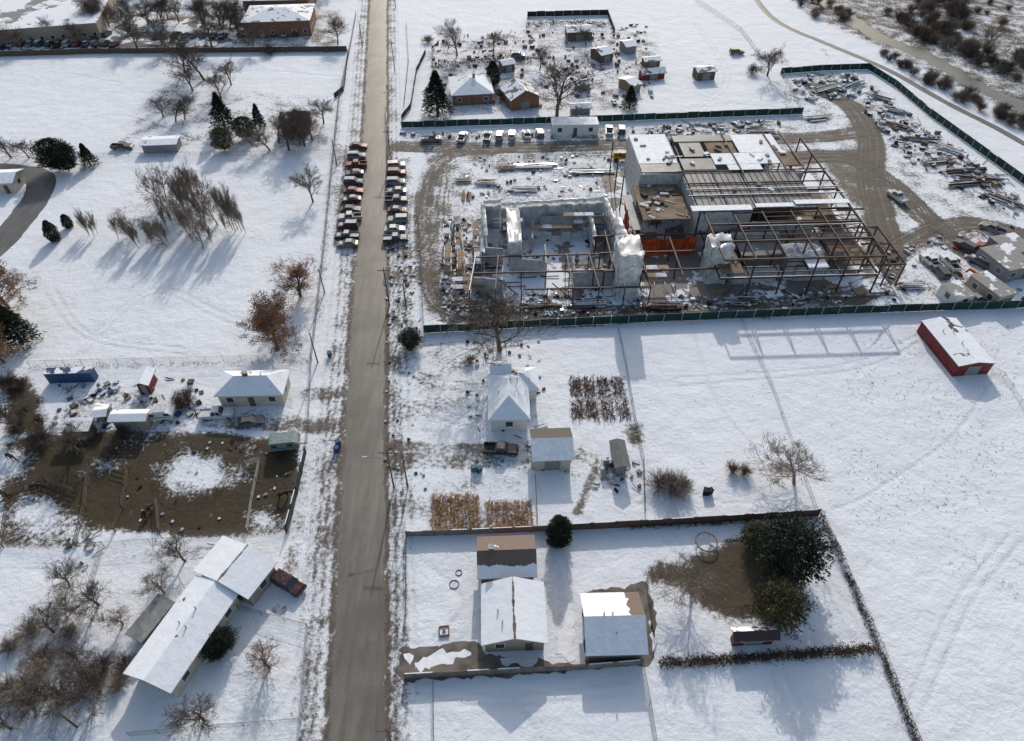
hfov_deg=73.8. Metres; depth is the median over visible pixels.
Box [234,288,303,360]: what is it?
russet tree
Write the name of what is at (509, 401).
roof
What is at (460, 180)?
material stack
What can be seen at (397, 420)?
yard clutter
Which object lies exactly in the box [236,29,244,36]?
pickup truck
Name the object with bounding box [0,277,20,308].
russet tree
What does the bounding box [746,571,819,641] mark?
evergreen tree
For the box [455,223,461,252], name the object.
scaffold
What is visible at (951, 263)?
pickup truck
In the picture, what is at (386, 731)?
utility pole
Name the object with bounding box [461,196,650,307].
block wall classroom wing
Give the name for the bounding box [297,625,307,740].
chain link fence
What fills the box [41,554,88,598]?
bare tree
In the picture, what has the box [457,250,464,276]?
scaffold
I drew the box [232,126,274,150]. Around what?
bare tree
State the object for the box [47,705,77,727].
utility pole
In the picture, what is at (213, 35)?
parked car
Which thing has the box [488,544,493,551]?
chimney
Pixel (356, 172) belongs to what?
parked car
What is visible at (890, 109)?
material stack
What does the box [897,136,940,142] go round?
material stack
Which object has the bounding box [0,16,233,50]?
parking lot
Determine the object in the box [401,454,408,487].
utility pole
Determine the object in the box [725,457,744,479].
bare shrub
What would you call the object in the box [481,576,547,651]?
house
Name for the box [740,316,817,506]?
wire fence
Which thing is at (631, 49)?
door
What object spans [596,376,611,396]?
garden stalks
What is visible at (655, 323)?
dry weeds
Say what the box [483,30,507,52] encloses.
bare tree
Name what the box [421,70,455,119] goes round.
pine tree
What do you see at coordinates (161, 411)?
camper trailer
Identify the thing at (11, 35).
bare tree
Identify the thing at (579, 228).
scaffold
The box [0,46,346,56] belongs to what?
boundary wall
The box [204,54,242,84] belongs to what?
bare tree
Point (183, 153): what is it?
chain link fence
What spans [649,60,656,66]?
door
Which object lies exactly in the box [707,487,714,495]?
wheelie bin
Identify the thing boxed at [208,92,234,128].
pine tree
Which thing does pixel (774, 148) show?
roof joists
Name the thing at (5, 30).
bare tree
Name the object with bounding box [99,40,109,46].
parked suv
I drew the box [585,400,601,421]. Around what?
garden stalks
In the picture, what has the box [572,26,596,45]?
bare tree
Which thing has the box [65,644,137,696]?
shrub thicket
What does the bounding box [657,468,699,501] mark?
bare shrub
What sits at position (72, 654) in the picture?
bare tree
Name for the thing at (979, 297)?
pickup truck
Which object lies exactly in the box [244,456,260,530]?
rail fence
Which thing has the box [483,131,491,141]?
pickup truck
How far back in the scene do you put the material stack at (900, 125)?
186.24 m
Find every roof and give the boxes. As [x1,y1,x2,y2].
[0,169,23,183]
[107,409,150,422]
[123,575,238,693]
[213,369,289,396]
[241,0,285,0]
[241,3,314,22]
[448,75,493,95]
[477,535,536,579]
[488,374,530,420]
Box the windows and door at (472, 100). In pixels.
[452,96,487,104]
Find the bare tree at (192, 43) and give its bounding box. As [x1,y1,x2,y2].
[158,35,207,72]
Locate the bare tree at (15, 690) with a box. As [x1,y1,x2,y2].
[0,657,58,730]
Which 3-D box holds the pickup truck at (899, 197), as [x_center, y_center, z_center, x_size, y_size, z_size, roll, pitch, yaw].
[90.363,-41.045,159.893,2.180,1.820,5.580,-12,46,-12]
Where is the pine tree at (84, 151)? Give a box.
[78,143,99,170]
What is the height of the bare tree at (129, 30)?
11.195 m
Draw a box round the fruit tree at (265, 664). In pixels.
[237,634,284,694]
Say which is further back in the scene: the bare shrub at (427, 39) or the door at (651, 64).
the bare shrub at (427, 39)
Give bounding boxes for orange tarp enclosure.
[623,205,696,256]
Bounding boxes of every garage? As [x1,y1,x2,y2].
[529,427,574,470]
[580,592,648,660]
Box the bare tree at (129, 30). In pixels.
[112,11,146,47]
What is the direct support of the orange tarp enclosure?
on the floor slab
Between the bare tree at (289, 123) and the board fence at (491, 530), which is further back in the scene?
the bare tree at (289, 123)
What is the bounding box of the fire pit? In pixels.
[439,625,448,636]
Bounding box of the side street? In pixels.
[0,163,55,255]
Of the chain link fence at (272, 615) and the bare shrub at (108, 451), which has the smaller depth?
the chain link fence at (272, 615)
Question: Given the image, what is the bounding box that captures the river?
[813,0,1023,111]
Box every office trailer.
[551,117,598,135]
[936,280,975,302]
[965,270,1016,301]
[976,242,1023,281]
[987,232,1023,254]
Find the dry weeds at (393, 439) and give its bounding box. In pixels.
[384,340,402,538]
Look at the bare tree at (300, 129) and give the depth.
173.45 m
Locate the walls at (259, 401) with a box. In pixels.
[218,377,290,406]
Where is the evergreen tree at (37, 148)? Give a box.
[24,137,72,170]
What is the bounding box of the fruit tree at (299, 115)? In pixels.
[278,102,317,138]
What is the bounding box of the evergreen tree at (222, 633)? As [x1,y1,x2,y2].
[207,621,241,654]
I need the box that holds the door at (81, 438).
[74,432,83,439]
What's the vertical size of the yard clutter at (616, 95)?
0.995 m
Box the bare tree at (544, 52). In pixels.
[528,42,553,69]
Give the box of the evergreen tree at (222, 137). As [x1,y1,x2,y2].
[207,126,234,150]
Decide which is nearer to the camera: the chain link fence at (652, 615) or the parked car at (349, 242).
the chain link fence at (652, 615)
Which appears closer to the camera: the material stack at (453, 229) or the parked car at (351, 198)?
the material stack at (453, 229)
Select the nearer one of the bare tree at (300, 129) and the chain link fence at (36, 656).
the chain link fence at (36, 656)
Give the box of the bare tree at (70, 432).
[34,412,100,457]
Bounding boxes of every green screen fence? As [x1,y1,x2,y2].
[333,50,347,98]
[401,49,425,119]
[401,107,803,127]
[423,300,1023,332]
[526,9,614,33]
[780,63,1023,183]
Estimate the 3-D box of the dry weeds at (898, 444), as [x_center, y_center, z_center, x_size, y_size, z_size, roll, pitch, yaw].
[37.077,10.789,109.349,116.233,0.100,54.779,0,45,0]
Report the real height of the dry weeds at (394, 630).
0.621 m
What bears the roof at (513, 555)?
on the walls at (484, 581)
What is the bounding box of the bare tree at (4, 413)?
[0,382,26,432]
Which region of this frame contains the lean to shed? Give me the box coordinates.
[125,593,174,643]
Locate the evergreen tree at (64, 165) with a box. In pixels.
[43,143,80,171]
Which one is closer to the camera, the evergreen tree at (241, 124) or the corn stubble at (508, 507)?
the corn stubble at (508, 507)
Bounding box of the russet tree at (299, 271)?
[259,254,327,303]
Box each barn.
[500,78,539,110]
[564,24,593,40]
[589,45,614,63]
[692,65,717,80]
[916,317,995,376]
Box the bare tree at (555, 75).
[531,57,607,115]
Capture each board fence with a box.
[283,446,306,533]
[403,659,643,678]
[405,525,546,536]
[572,508,821,529]
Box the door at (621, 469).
[618,467,623,474]
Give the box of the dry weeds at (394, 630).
[379,538,403,739]
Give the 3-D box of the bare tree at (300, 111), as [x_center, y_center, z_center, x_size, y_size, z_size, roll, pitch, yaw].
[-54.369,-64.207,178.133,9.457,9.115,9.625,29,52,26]
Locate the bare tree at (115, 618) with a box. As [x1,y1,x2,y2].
[94,601,134,633]
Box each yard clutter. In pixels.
[50,377,212,430]
[63,528,105,570]
[115,441,291,531]
[383,245,420,328]
[384,333,426,492]
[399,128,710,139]
[430,23,653,107]
[466,339,547,470]
[591,460,643,492]
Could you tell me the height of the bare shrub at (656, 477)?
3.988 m
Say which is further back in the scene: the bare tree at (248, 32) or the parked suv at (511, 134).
the bare tree at (248, 32)
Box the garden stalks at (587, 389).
[583,376,598,396]
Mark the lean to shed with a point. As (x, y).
(144, 626)
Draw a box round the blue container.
[43,366,98,383]
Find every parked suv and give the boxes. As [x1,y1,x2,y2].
[33,39,45,46]
[61,40,72,46]
[89,40,100,46]
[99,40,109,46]
[100,30,111,36]
[270,568,306,597]
[336,219,358,230]
[343,176,363,185]
[347,150,365,159]
[386,176,405,186]
[387,160,405,168]
[387,167,406,176]
[387,213,408,223]
[495,131,503,140]
[508,130,515,139]
[511,51,525,57]
[535,128,544,137]
[618,125,625,134]
[729,47,744,54]
[930,264,951,279]
[952,238,978,252]
[966,253,988,268]
[976,241,989,246]
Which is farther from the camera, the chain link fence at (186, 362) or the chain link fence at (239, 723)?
the chain link fence at (186, 362)
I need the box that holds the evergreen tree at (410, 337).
[395,327,426,350]
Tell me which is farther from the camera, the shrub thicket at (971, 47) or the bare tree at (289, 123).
the shrub thicket at (971, 47)
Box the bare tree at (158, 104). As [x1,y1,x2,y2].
[143,93,174,117]
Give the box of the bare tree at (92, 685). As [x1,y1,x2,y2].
[58,656,131,725]
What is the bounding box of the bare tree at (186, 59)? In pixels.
[150,33,206,79]
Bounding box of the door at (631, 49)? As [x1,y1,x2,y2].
[628,47,633,53]
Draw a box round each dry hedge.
[431,53,530,69]
[526,18,608,27]
[619,513,814,529]
[659,641,880,669]
[817,511,921,740]
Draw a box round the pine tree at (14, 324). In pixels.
[0,305,45,357]
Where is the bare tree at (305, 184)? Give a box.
[287,162,323,201]
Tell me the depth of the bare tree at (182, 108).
189.21 m
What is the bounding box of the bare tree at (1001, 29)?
[975,20,1013,51]
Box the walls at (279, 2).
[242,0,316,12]
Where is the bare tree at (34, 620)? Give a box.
[16,589,72,639]
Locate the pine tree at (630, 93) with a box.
[620,85,638,111]
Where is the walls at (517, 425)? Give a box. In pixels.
[491,420,526,430]
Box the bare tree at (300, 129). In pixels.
[279,104,327,148]
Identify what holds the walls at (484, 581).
on the ground
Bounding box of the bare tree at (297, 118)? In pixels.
[271,101,317,137]
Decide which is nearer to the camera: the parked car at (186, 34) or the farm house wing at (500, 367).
the farm house wing at (500, 367)
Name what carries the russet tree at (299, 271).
on the ground
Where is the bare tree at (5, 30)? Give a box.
[0,22,13,49]
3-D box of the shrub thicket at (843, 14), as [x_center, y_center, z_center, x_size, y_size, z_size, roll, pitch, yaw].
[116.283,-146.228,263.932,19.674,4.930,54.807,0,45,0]
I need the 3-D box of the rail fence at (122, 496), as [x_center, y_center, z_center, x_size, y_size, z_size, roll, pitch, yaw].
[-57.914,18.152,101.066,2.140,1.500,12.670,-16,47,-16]
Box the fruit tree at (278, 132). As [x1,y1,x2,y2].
[264,111,293,142]
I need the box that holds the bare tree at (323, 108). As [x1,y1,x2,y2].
[307,98,335,123]
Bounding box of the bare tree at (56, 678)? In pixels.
[20,661,76,712]
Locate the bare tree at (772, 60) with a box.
[751,44,790,75]
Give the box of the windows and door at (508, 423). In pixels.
[505,421,512,426]
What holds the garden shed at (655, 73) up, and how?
on the ground
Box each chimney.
[240,370,246,376]
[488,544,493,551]
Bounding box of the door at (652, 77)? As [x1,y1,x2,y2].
[650,74,657,79]
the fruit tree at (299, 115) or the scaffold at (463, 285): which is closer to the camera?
the scaffold at (463, 285)
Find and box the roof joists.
[634,130,842,207]
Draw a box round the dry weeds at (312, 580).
[297,432,328,717]
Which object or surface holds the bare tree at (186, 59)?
on the ground
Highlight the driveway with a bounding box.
[393,581,656,682]
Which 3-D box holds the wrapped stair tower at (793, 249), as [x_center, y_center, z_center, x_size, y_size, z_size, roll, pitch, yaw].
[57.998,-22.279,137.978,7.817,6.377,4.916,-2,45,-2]
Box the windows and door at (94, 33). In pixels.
[0,1,116,42]
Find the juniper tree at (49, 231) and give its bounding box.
[42,220,61,242]
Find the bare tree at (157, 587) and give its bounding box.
[126,561,175,598]
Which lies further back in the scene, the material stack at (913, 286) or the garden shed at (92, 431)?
the material stack at (913, 286)
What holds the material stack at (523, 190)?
on the ground
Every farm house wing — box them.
[490,361,511,374]
[510,367,539,399]
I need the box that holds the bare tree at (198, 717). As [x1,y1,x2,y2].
[155,690,218,740]
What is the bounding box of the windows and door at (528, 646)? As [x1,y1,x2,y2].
[494,643,532,650]
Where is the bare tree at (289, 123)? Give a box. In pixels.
[271,108,317,150]
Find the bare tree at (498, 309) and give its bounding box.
[429,281,563,369]
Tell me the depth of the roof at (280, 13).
234.34 m
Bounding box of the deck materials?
[639,184,687,218]
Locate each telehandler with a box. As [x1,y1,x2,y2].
[612,151,625,162]
[962,268,977,272]
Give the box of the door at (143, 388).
[139,385,148,393]
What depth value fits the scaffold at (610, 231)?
143.43 m
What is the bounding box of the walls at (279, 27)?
[242,7,316,37]
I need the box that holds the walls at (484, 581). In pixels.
[481,578,533,583]
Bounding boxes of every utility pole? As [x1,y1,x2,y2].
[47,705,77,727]
[309,333,317,362]
[375,728,397,740]
[377,268,389,305]
[383,130,391,159]
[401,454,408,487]
[402,284,406,308]
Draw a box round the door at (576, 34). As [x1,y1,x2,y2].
[576,34,582,40]
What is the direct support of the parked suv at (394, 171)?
on the ground
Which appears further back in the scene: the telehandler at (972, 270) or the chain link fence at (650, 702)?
the telehandler at (972, 270)
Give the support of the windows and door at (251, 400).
attached to the walls at (259, 401)
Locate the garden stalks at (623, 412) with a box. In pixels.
[615,398,631,420]
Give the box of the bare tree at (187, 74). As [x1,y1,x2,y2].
[163,62,200,90]
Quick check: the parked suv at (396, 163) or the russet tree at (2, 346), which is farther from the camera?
the parked suv at (396, 163)
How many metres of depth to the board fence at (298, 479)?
101.19 m
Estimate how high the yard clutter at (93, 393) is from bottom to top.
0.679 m
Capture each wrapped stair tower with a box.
[505,207,521,269]
[610,234,644,301]
[699,232,735,284]
[776,243,823,279]
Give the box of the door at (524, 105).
[521,101,528,109]
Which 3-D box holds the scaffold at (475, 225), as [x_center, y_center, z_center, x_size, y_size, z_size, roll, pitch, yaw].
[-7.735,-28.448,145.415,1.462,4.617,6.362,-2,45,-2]
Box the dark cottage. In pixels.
[279,110,310,135]
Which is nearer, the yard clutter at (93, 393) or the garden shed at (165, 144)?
the yard clutter at (93, 393)
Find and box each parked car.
[5,41,14,46]
[24,40,32,46]
[43,40,53,46]
[71,40,81,46]
[81,40,90,46]
[108,40,119,46]
[180,32,189,37]
[208,32,217,37]
[217,32,226,38]
[234,414,264,429]
[336,238,358,248]
[340,204,360,212]
[341,194,360,203]
[343,186,363,194]
[344,168,363,176]
[349,141,367,149]
[384,224,405,233]
[386,186,406,194]
[387,205,408,214]
[522,130,530,138]
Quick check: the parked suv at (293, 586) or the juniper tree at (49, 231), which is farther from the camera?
the juniper tree at (49, 231)
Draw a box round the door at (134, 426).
[121,422,140,430]
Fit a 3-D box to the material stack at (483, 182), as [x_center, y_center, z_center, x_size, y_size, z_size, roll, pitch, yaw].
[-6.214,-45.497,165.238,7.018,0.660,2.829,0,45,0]
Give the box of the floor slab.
[601,167,895,301]
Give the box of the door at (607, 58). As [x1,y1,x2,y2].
[604,55,609,62]
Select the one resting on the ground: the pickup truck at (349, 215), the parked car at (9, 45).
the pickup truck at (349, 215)
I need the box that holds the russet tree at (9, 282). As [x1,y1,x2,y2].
[0,259,39,308]
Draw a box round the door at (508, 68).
[506,65,511,72]
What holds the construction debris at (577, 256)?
on the block wall classroom wing at (540, 274)
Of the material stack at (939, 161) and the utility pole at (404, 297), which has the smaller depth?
the utility pole at (404, 297)
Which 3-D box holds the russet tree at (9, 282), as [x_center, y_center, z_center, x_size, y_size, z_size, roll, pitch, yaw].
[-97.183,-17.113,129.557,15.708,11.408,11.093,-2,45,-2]
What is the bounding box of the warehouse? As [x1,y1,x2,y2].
[0,0,118,45]
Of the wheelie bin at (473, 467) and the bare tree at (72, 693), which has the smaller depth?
the bare tree at (72, 693)
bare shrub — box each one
[10,421,60,456]
[89,436,121,464]
[107,422,131,439]
[162,386,193,409]
[172,383,196,409]
[260,43,277,56]
[421,34,433,42]
[459,353,479,366]
[493,86,502,99]
[641,465,675,498]
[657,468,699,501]
[671,469,696,499]
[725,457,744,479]
[736,461,756,478]
[745,62,762,73]
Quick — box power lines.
[376,4,396,705]
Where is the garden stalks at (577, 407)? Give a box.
[569,398,583,420]
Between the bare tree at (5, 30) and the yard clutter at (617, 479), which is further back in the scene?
the bare tree at (5, 30)
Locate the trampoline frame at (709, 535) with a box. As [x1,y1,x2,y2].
[695,532,717,551]
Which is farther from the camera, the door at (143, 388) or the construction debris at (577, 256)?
the construction debris at (577, 256)
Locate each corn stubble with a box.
[427,490,481,529]
[483,497,535,532]
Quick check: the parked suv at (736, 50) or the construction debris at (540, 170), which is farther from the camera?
the parked suv at (736, 50)
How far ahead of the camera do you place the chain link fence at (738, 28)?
240.16 m
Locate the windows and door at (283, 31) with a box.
[250,15,315,34]
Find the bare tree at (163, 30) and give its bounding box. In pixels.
[144,20,174,49]
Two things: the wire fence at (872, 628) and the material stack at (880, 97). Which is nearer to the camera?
the wire fence at (872, 628)
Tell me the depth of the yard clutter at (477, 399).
116.30 m
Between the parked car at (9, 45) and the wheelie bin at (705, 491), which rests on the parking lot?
the parked car at (9, 45)
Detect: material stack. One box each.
[448,300,491,307]
[450,220,459,237]
[451,255,460,273]
[453,177,471,183]
[461,190,470,202]
[472,179,500,185]
[497,166,517,171]
[507,186,543,191]
[508,163,562,169]
[519,303,562,310]
[566,168,614,173]
[566,300,606,307]
[641,302,684,310]
[722,296,760,304]
[745,126,775,132]
[802,114,831,121]
[808,81,845,92]
[844,79,865,89]
[865,93,895,101]
[879,104,906,114]
[879,119,922,132]
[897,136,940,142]
[897,282,923,290]
[919,156,957,164]
[932,144,966,155]
[938,167,986,173]
[948,180,982,186]
[951,174,1008,184]
[980,189,1023,210]
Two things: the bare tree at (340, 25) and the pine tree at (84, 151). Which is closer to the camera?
the pine tree at (84, 151)
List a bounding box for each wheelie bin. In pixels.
[327,350,331,356]
[333,445,339,452]
[334,438,340,445]
[471,464,476,471]
[476,464,482,473]
[702,487,708,495]
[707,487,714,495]
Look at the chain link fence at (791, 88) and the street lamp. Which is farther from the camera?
the chain link fence at (791, 88)
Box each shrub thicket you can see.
[0,368,48,432]
[0,619,79,707]
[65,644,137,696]
[797,0,857,18]
[878,48,1023,128]
[879,0,978,33]
[907,22,1023,80]
[973,0,1014,26]
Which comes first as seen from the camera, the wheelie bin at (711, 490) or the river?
the wheelie bin at (711, 490)
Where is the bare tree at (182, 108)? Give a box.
[176,93,198,119]
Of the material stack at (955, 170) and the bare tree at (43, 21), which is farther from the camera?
the bare tree at (43, 21)
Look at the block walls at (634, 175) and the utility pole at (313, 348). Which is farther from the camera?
the block walls at (634, 175)
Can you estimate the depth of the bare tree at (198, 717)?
75.90 m
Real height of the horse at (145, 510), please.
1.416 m
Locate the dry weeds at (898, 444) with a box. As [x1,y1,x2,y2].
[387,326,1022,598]
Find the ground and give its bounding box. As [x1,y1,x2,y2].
[0,0,1023,740]
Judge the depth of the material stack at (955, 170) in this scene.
169.14 m
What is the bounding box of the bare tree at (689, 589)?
[644,548,729,611]
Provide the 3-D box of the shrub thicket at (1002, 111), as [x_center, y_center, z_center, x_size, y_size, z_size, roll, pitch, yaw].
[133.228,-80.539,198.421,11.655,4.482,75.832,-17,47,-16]
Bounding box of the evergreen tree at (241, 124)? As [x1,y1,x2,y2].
[228,116,255,138]
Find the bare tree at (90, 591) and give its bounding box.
[62,572,120,629]
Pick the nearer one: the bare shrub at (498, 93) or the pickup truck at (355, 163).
the pickup truck at (355, 163)
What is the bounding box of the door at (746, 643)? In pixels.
[742,642,762,645]
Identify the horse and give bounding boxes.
[0,490,11,499]
[4,452,18,461]
[27,483,46,490]
[141,504,153,518]
[276,490,292,498]
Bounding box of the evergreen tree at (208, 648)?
[198,638,228,664]
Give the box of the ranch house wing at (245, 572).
[193,536,277,605]
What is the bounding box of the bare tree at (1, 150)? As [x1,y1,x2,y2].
[0,137,23,157]
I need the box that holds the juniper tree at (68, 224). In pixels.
[60,214,72,228]
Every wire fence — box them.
[403,25,408,103]
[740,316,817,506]
[820,510,922,740]
[991,365,1023,410]
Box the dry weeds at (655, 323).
[427,305,831,333]
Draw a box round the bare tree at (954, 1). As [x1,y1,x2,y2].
[944,0,976,7]
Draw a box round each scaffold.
[442,221,450,253]
[443,242,452,275]
[452,273,484,296]
[453,198,460,228]
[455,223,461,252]
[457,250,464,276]
[472,220,478,246]
[474,244,481,271]
[493,218,522,244]
[532,221,571,242]
[562,209,603,238]
[606,214,613,246]
[642,262,668,291]
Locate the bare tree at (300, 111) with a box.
[281,106,316,140]
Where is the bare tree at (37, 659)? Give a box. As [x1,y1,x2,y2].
[13,637,60,688]
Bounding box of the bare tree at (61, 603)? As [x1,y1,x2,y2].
[42,577,88,639]
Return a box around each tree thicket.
[73,206,168,252]
[132,158,245,248]
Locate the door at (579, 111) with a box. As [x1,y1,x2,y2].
[576,109,584,114]
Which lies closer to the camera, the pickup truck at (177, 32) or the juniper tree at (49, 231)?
the juniper tree at (49, 231)
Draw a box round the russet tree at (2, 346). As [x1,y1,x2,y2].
[0,321,20,367]
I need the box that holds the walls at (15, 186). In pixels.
[0,170,26,193]
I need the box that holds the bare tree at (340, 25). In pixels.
[322,13,349,44]
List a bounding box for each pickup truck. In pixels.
[51,39,62,47]
[109,141,133,150]
[170,31,181,38]
[198,405,234,421]
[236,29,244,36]
[333,230,359,240]
[337,211,361,221]
[345,159,367,168]
[382,232,408,243]
[384,194,408,204]
[421,133,441,142]
[456,131,467,142]
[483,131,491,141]
[483,441,518,456]
[605,125,613,135]
[886,189,908,203]
[918,252,943,266]
[938,254,962,271]
[972,292,985,301]
[978,221,1007,234]
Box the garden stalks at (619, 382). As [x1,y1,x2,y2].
[609,374,626,395]
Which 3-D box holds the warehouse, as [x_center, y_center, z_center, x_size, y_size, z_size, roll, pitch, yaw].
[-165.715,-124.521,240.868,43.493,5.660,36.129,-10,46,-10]
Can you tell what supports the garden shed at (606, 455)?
on the ground
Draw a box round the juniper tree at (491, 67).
[485,60,502,86]
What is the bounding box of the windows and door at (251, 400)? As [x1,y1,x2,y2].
[225,385,287,405]
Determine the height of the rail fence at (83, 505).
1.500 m
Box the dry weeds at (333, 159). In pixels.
[311,99,342,322]
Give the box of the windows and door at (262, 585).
[237,578,267,600]
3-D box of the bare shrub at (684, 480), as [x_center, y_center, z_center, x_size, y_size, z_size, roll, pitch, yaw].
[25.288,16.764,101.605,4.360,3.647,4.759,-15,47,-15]
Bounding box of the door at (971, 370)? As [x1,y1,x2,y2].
[963,366,981,375]
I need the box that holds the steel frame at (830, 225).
[594,137,905,295]
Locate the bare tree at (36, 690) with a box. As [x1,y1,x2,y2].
[1,668,55,723]
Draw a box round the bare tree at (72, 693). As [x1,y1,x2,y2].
[25,652,98,733]
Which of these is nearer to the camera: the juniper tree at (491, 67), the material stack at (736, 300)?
the material stack at (736, 300)
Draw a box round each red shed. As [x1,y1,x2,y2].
[132,366,157,393]
[729,625,780,645]
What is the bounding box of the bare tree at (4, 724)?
[0,696,15,732]
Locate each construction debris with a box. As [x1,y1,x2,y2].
[435,217,493,312]
[464,154,627,197]
[477,276,652,320]
[501,231,606,274]
[650,117,780,135]
[663,285,858,311]
[790,70,873,102]
[863,86,1020,216]
[869,227,952,300]
[952,223,1023,299]
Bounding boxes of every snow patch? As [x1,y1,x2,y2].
[403,653,413,663]
[415,648,470,671]
[500,656,537,666]
[555,609,578,661]
[648,620,656,651]
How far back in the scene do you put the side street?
159.07 m
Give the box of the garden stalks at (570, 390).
[569,374,583,395]
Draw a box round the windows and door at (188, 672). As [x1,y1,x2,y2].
[151,607,232,685]
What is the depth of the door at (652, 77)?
208.78 m
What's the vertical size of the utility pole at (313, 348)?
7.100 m
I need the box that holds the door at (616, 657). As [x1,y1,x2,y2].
[605,655,625,660]
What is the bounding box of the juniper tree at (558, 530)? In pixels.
[543,514,573,548]
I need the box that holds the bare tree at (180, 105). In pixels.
[163,91,197,121]
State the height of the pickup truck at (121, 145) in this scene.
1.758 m
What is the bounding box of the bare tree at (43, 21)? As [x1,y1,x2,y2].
[35,15,53,27]
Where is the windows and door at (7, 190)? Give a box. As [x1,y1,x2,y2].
[3,177,20,193]
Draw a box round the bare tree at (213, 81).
[191,67,235,98]
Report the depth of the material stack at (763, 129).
184.20 m
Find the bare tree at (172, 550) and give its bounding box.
[145,524,208,568]
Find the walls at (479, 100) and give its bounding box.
[452,94,492,105]
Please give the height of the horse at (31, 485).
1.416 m
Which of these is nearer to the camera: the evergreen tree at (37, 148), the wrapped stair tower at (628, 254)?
the wrapped stair tower at (628, 254)
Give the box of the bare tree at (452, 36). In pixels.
[432,18,465,55]
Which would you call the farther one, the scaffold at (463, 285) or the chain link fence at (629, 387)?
the scaffold at (463, 285)
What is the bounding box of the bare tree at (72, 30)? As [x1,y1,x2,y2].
[59,21,84,41]
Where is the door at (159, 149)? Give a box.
[154,146,165,152]
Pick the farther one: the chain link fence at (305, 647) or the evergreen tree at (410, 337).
the evergreen tree at (410, 337)
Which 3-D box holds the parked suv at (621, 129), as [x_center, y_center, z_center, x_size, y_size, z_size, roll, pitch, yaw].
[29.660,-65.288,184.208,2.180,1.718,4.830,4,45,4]
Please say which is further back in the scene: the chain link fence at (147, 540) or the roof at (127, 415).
the roof at (127, 415)
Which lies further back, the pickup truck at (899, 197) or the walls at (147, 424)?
the pickup truck at (899, 197)
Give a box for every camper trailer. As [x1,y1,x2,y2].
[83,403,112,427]
[149,403,181,421]
[268,431,307,452]
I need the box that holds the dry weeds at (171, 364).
[33,357,306,368]
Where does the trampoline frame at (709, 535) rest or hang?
on the ground
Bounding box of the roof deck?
[622,134,864,273]
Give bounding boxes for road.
[329,0,387,740]
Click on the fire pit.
(443, 630)
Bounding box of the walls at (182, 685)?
[136,597,240,697]
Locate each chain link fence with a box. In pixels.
[0,149,334,161]
[0,528,283,549]
[8,557,71,740]
[26,354,311,367]
[48,541,103,739]
[126,718,300,735]
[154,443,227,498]
[236,604,308,628]
[287,357,310,532]
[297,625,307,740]
[310,11,355,360]
[385,111,387,195]
[403,533,406,633]
[416,203,423,324]
[432,676,433,740]
[535,472,537,523]
[618,324,643,461]
[642,661,657,740]
[643,462,645,511]
[646,577,655,630]
[699,0,771,69]
[782,71,801,106]
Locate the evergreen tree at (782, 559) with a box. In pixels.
[736,509,836,587]
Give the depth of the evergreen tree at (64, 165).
166.20 m
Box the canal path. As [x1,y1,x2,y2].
[754,0,1023,145]
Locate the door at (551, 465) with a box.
[545,461,560,469]
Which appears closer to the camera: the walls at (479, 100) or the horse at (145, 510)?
the horse at (145, 510)
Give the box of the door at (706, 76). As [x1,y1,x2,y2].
[702,73,710,80]
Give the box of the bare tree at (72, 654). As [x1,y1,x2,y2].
[47,636,101,682]
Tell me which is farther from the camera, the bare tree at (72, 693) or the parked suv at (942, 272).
the parked suv at (942, 272)
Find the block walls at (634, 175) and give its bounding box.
[624,135,850,283]
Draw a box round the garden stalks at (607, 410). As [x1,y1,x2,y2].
[600,399,616,421]
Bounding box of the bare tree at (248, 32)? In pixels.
[239,28,263,46]
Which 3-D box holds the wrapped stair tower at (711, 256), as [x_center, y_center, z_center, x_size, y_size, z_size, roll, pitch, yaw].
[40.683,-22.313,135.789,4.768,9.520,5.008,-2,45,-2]
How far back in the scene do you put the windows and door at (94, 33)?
231.04 m
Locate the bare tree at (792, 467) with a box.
[746,433,834,492]
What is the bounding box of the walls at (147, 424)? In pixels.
[113,413,153,429]
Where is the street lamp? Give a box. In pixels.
[362,449,394,487]
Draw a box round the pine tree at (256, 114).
[251,103,269,130]
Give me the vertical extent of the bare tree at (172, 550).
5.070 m
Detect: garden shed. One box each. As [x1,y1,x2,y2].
[57,417,96,439]
[91,405,110,425]
[139,135,181,153]
[497,58,516,72]
[569,102,591,115]
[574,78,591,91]
[601,447,612,465]
[609,438,630,474]
[617,75,642,92]
[618,39,637,54]
[637,67,666,80]
[640,55,661,67]
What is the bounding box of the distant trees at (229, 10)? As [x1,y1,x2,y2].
[72,0,249,38]
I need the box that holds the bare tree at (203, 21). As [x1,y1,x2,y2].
[186,9,229,46]
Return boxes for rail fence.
[0,476,46,547]
[0,476,77,493]
[72,461,90,545]
[111,461,129,531]
[154,496,160,531]
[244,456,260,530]
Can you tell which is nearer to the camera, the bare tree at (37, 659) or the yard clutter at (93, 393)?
the bare tree at (37, 659)
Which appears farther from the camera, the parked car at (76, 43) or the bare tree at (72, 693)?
the parked car at (76, 43)
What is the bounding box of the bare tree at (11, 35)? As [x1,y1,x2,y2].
[0,26,28,49]
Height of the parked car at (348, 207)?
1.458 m

